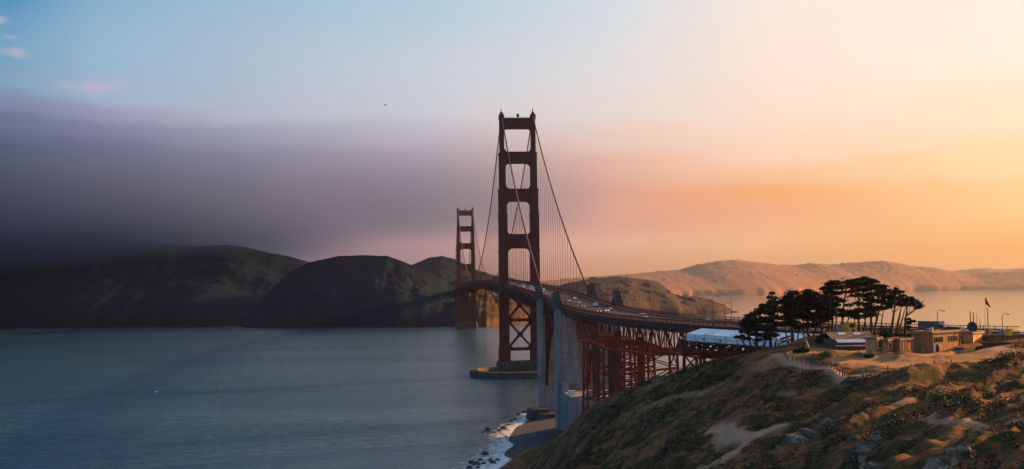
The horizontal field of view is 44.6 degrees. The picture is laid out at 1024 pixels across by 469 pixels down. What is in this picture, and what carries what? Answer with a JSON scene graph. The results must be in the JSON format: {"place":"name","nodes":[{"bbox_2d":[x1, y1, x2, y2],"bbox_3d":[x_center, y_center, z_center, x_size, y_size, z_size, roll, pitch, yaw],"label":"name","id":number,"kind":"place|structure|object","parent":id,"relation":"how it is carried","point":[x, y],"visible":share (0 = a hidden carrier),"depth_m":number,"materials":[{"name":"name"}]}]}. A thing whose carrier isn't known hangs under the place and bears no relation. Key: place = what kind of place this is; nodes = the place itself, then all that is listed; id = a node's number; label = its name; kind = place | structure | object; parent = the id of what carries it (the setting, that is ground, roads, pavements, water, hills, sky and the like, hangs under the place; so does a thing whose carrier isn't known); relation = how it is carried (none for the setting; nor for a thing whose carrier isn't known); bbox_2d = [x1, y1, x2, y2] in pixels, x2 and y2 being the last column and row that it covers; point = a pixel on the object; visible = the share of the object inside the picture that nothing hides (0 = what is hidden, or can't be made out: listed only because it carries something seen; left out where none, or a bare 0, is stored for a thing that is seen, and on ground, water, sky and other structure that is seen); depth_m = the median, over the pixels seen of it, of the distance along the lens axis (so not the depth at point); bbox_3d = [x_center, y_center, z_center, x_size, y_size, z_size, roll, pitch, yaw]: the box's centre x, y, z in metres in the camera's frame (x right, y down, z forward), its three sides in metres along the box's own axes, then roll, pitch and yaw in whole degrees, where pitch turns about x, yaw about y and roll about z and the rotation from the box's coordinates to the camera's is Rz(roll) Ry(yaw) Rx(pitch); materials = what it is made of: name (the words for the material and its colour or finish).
{"place":"outdoors","nodes":[
{"label":"outdoors","id":0,"kind":"place"},
{"bbox_2d":[0,234,307,327],"bbox_3d":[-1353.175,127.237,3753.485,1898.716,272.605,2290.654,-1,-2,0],"label":"headland hill","id":1,"kind":"structure","parent":0,"point":[46,282],"depth_m":3099.33,"materials":[{"name":"green plant"}]},
{"bbox_2d":[242,255,462,327],"bbox_3d":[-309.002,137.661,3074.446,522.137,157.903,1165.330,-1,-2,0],"label":"headland hill","id":2,"kind":"structure","parent":0,"point":[362,291],"depth_m":2637.35,"materials":[{"name":"green plant"}]},
{"bbox_2d":[412,256,558,286],"bbox_3d":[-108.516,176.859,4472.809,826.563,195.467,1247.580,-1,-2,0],"label":"headland hill","id":3,"kind":"structure","parent":0,"point":[442,268],"depth_m":4233.57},
{"bbox_2d":[447,276,529,326],"bbox_3d":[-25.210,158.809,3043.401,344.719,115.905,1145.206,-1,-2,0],"label":"headland cliff","id":4,"kind":"structure","parent":0,"point":[487,307],"depth_m":2614.86,"materials":[{"name":"stone"}]},
{"bbox_2d":[0,289,1023,468],"bbox_3d":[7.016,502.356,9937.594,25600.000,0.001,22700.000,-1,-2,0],"label":"water","id":5,"kind":"structure","parent":0,"point":[332,398],"depth_m":936.03,"materials":[{"name":"blue liquid"}]},
{"bbox_2d":[464,414,526,468],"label":"surf","id":6,"kind":"structure","parent":5,"relation":"on","point":[506,444],"depth_m":585.76,"materials":[{"name":"white liquid"}]},
{"bbox_2d":[453,108,1020,430],"bbox_3d":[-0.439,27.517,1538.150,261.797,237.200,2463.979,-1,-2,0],"label":"suspension bridge","id":7,"kind":"structure","parent":5,"relation":"in","point":[577,348],"depth_m":701.61,"materials":[{"name":"red paint"}]},
{"bbox_2d":[568,390,575,394],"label":"site cabin","id":8,"kind":"object","parent":7,"relation":"on","point":[572,392],"visible":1,"depth_m":602.74,"materials":[{"name":"white paint"}]},
{"bbox_2d":[918,321,948,329],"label":"truck","id":9,"kind":"object","parent":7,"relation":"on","point":[922,325],"visible":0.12,"depth_m":320.91,"materials":[{"name":"grey paint"}]},
{"bbox_2d":[946,326,966,331],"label":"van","id":10,"kind":"object","parent":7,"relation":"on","point":[955,327],"visible":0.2,"depth_m":314.83,"materials":[{"name":"white paint"}]},
{"bbox_2d":[0,0,1023,280],"label":"sky","id":11,"kind":"structure","parent":0,"point":[673,134],"materials":[{"name":"blue"}]},
{"bbox_2d":[553,276,737,313],"bbox_3d":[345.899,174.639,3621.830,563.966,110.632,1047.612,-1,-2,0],"label":"wooded headland","id":12,"kind":"structure","parent":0,"point":[664,299],"depth_m":3428.88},
{"bbox_2d":[500,334,1023,468],"bbox_3d":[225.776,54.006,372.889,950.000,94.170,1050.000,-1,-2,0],"label":"ground","id":13,"kind":"structure","parent":0,"point":[543,444],"depth_m":251.53,"materials":[{"name":"brown soil"}]},
{"bbox_2d":[525,407,554,419],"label":"seawall","id":14,"kind":"object","parent":13,"relation":"on","point":[538,413],"visible":0.75,"depth_m":707.08,"materials":[{"name":"grey concrete"}]},
{"bbox_2d":[685,328,818,347],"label":"work enclosure","id":15,"kind":"object","parent":13,"relation":"on","point":[719,337],"visible":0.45,"depth_m":379.06,"materials":[{"name":"white fabric sheeting"}]},
{"bbox_2d":[733,302,777,351],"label":"cypress tree","id":16,"kind":"object","parent":13,"relation":"on","point":[749,321],"visible":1,"depth_m":312.61,"materials":[{"name":"green plant"}]},
{"bbox_2d":[765,291,784,346],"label":"cypress tree","id":17,"kind":"object","parent":13,"relation":"on","point":[773,303],"visible":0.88,"depth_m":315.71,"materials":[{"name":"green plant"}]},
{"bbox_2d":[754,427,814,465],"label":"rock outcrop","id":18,"kind":"object","parent":13,"relation":"on","point":[801,437],"visible":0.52,"depth_m":202.94,"materials":[{"name":"grey stone"}]},
{"bbox_2d":[780,334,794,344],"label":"barrier fence","id":19,"kind":"object","parent":13,"relation":"on","point":[788,337],"visible":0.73,"depth_m":319.23,"materials":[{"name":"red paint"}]},
{"bbox_2d":[556,340,1023,468],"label":"scrub","id":20,"kind":"object","parent":13,"relation":"on","point":[900,420],"visible":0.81,"depth_m":244.47,"materials":[{"name":"plant"}]},
{"bbox_2d":[777,290,807,343],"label":"cypress tree","id":21,"kind":"object","parent":13,"relation":"on","point":[793,311],"visible":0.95,"depth_m":320.44,"materials":[{"name":"green plant"}]},
{"bbox_2d":[792,346,810,352],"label":"bush","id":22,"kind":"object","parent":13,"relation":"on","point":[801,350],"visible":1,"depth_m":290.12,"materials":[{"name":"green plant"}]},
{"bbox_2d":[801,330,809,349],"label":"dead trunk","id":23,"kind":"object","parent":13,"relation":"on","point":[806,342],"visible":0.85,"depth_m":297.37,"materials":[{"name":"grey wood"}]},
{"bbox_2d":[774,348,842,375],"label":"post fence","id":24,"kind":"object","parent":13,"relation":"on","point":[784,353],"visible":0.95,"depth_m":278.26,"materials":[{"name":"brown wood"}]},
{"bbox_2d":[797,289,826,335],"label":"cypress tree","id":25,"kind":"object","parent":13,"relation":"on","point":[807,295],"visible":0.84,"depth_m":322.35,"materials":[{"name":"green plant"}]},
{"bbox_2d":[815,335,824,342],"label":"bush","id":26,"kind":"object","parent":13,"relation":"on","point":[818,339],"visible":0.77,"depth_m":310.24,"materials":[{"name":"green plant"}]},
{"bbox_2d":[808,295,840,334],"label":"cypress tree","id":27,"kind":"object","parent":13,"relation":"on","point":[824,309],"visible":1,"depth_m":319.50,"materials":[{"name":"green plant"}]},
{"bbox_2d":[812,417,843,438],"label":"rock outcrop","id":28,"kind":"object","parent":13,"relation":"on","point":[826,420],"visible":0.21,"depth_m":208.65,"materials":[{"name":"grey stone"}]},
{"bbox_2d":[819,280,845,331],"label":"cypress tree","id":29,"kind":"object","parent":13,"relation":"on","point":[828,289],"visible":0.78,"depth_m":325.13,"materials":[{"name":"green plant"}]},
{"bbox_2d":[835,325,842,331],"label":"utility cabinet","id":30,"kind":"object","parent":13,"relation":"on","point":[838,328],"visible":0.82,"depth_m":318.64,"materials":[{"name":"metal"}]},
{"bbox_2d":[819,331,874,348],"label":"gabled shed","id":31,"kind":"structure","parent":13,"relation":"on","point":[829,338],"depth_m":304.94,"materials":[{"name":"beige"}]},
{"bbox_2d":[835,279,858,324],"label":"cypress tree","id":32,"kind":"object","parent":13,"relation":"on","point":[841,313],"visible":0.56,"depth_m":329.86,"materials":[{"name":"green plant"}]},
{"bbox_2d":[842,322,856,331],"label":"machine cab","id":33,"kind":"object","parent":13,"relation":"on","point":[849,326],"visible":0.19,"depth_m":317.35,"materials":[{"name":"yellow paint"}]},
{"bbox_2d":[834,339,865,350],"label":"shelter","id":34,"kind":"object","parent":13,"relation":"on","point":[850,344],"visible":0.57,"depth_m":299.60,"materials":[{"name":"metal"}]},
{"bbox_2d":[845,276,877,331],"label":"cypress tree","id":35,"kind":"object","parent":13,"relation":"on","point":[852,313],"visible":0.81,"depth_m":323.71,"materials":[{"name":"green plant"}]},
{"bbox_2d":[845,432,882,468],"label":"rock outcrop","id":36,"kind":"object","parent":13,"relation":"on","point":[861,450],"visible":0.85,"depth_m":179.16,"materials":[{"name":"grey stone"}]},
{"bbox_2d":[864,353,873,357],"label":"bush","id":37,"kind":"object","parent":13,"relation":"on","point":[870,355],"visible":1,"depth_m":279.34,"materials":[{"name":"green plant"}]},
{"bbox_2d":[858,276,885,332],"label":"cypress tree","id":38,"kind":"object","parent":13,"relation":"on","point":[870,284],"visible":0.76,"depth_m":320.12,"materials":[{"name":"green plant"}]},
{"bbox_2d":[864,336,882,354],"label":"annexe","id":39,"kind":"structure","parent":13,"relation":"on","point":[873,344],"depth_m":283.93,"materials":[{"name":"beige paint"}]},
{"bbox_2d":[873,284,893,335],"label":"cypress tree","id":40,"kind":"object","parent":13,"relation":"on","point":[882,289],"visible":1,"depth_m":315.06,"materials":[{"name":"green plant"}]},
{"bbox_2d":[879,324,891,337],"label":"bush","id":41,"kind":"object","parent":13,"relation":"on","point":[884,332],"visible":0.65,"depth_m":307.96,"materials":[{"name":"green plant"}]},
{"bbox_2d":[881,338,894,353],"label":"annexe","id":42,"kind":"structure","parent":13,"relation":"on","point":[887,346],"depth_m":284.78,"materials":[{"name":"beige paint"}]},
{"bbox_2d":[884,287,906,337],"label":"cypress tree","id":43,"kind":"object","parent":13,"relation":"on","point":[895,293],"visible":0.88,"depth_m":313.68,"materials":[{"name":"green plant"}]},
{"bbox_2d":[886,337,913,352],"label":"hut","id":44,"kind":"object","parent":13,"relation":"on","point":[903,343],"visible":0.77,"depth_m":287.56,"materials":[{"name":"beige paint"}]},
{"bbox_2d":[902,342,905,350],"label":"door","id":45,"kind":"structure","parent":44,"relation":"in","point":[903,343],"depth_m":287.39,"materials":[{"name":"wood"}]},
{"bbox_2d":[894,297,916,336],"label":"cypress tree","id":46,"kind":"object","parent":13,"relation":"on","point":[900,305],"visible":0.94,"depth_m":310.66,"materials":[{"name":"green plant"}]},
{"bbox_2d":[844,359,967,375],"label":"post fence","id":47,"kind":"object","parent":13,"relation":"on","point":[887,368],"visible":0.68,"depth_m":257.01,"materials":[{"name":"brown wood"}]},
{"bbox_2d":[903,296,924,336],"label":"cypress tree","id":48,"kind":"object","parent":13,"relation":"on","point":[918,305],"visible":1,"depth_m":309.46,"materials":[{"name":"green plant"}]},
{"bbox_2d":[910,327,961,353],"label":"building","id":49,"kind":"structure","parent":13,"relation":"on","point":[928,338],"depth_m":296.34,"materials":[{"name":"beige paint"}]},
{"bbox_2d":[934,336,942,342],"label":"window","id":50,"kind":"structure","parent":49,"relation":"in","point":[937,339],"depth_m":295.58,"materials":[{"name":"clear glass"}]},
{"bbox_2d":[949,335,957,341],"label":"window","id":51,"kind":"structure","parent":49,"relation":"in","point":[954,337],"depth_m":300.45,"materials":[{"name":"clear glass"}]},
{"bbox_2d":[936,344,939,351],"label":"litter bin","id":52,"kind":"object","parent":13,"relation":"on","point":[937,347],"visible":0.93,"depth_m":293.22,"materials":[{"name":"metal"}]},
{"bbox_2d":[922,444,978,468],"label":"rock outcrop","id":53,"kind":"object","parent":13,"relation":"on","point":[941,460],"visible":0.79,"depth_m":143.40,"materials":[{"name":"grey stone"}]},
{"bbox_2d":[947,347,964,351],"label":"car","id":54,"kind":"object","parent":13,"relation":"on","point":[956,348],"visible":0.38,"depth_m":292.20,"materials":[{"name":"grey paint"}]},
{"bbox_2d":[960,331,984,342],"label":"building","id":55,"kind":"structure","parent":13,"relation":"on","point":[971,336],"depth_m":306.51,"materials":[{"name":"beige paint"}]},
{"bbox_2d":[967,322,977,330],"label":"dish antenna","id":56,"kind":"object","parent":55,"relation":"on","point":[972,326],"visible":0.84,"depth_m":320.61,"materials":[{"name":"paint"}]},
{"bbox_2d":[985,298,989,336],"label":"flagpole","id":57,"kind":"object","parent":13,"relation":"on","point":[986,302],"visible":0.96,"depth_m":303.32,"materials":[{"name":"metal"}]},
{"bbox_2d":[981,341,1009,348],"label":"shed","id":58,"kind":"structure","parent":13,"relation":"on","point":[991,344],"depth_m":287.03,"materials":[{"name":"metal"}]},
{"bbox_2d":[983,330,1023,340],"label":"building","id":59,"kind":"structure","parent":13,"relation":"on","point":[1000,336],"depth_m":311.58,"materials":[{"name":"beige paint"}]},
{"bbox_2d":[1006,328,1011,335],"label":"cooling unit","id":60,"kind":"object","parent":13,"relation":"on","point":[1008,332],"visible":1,"depth_m":301.86,"materials":[{"name":"yellow paint"}]},
{"bbox_2d":[540,260,1023,295],"bbox_3d":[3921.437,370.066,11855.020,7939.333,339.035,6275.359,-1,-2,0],"label":"hills","id":61,"kind":"structure","parent":0,"point":[733,277],"depth_m":11695.28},
{"bbox_2d":[953,268,1023,273],"bbox_3d":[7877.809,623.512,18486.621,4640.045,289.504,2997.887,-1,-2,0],"label":"farthest hills","id":62,"kind":"structure","parent":0,"point":[978,270],"depth_m":18381.98,"materials":[{"name":"brown"}]}
]}

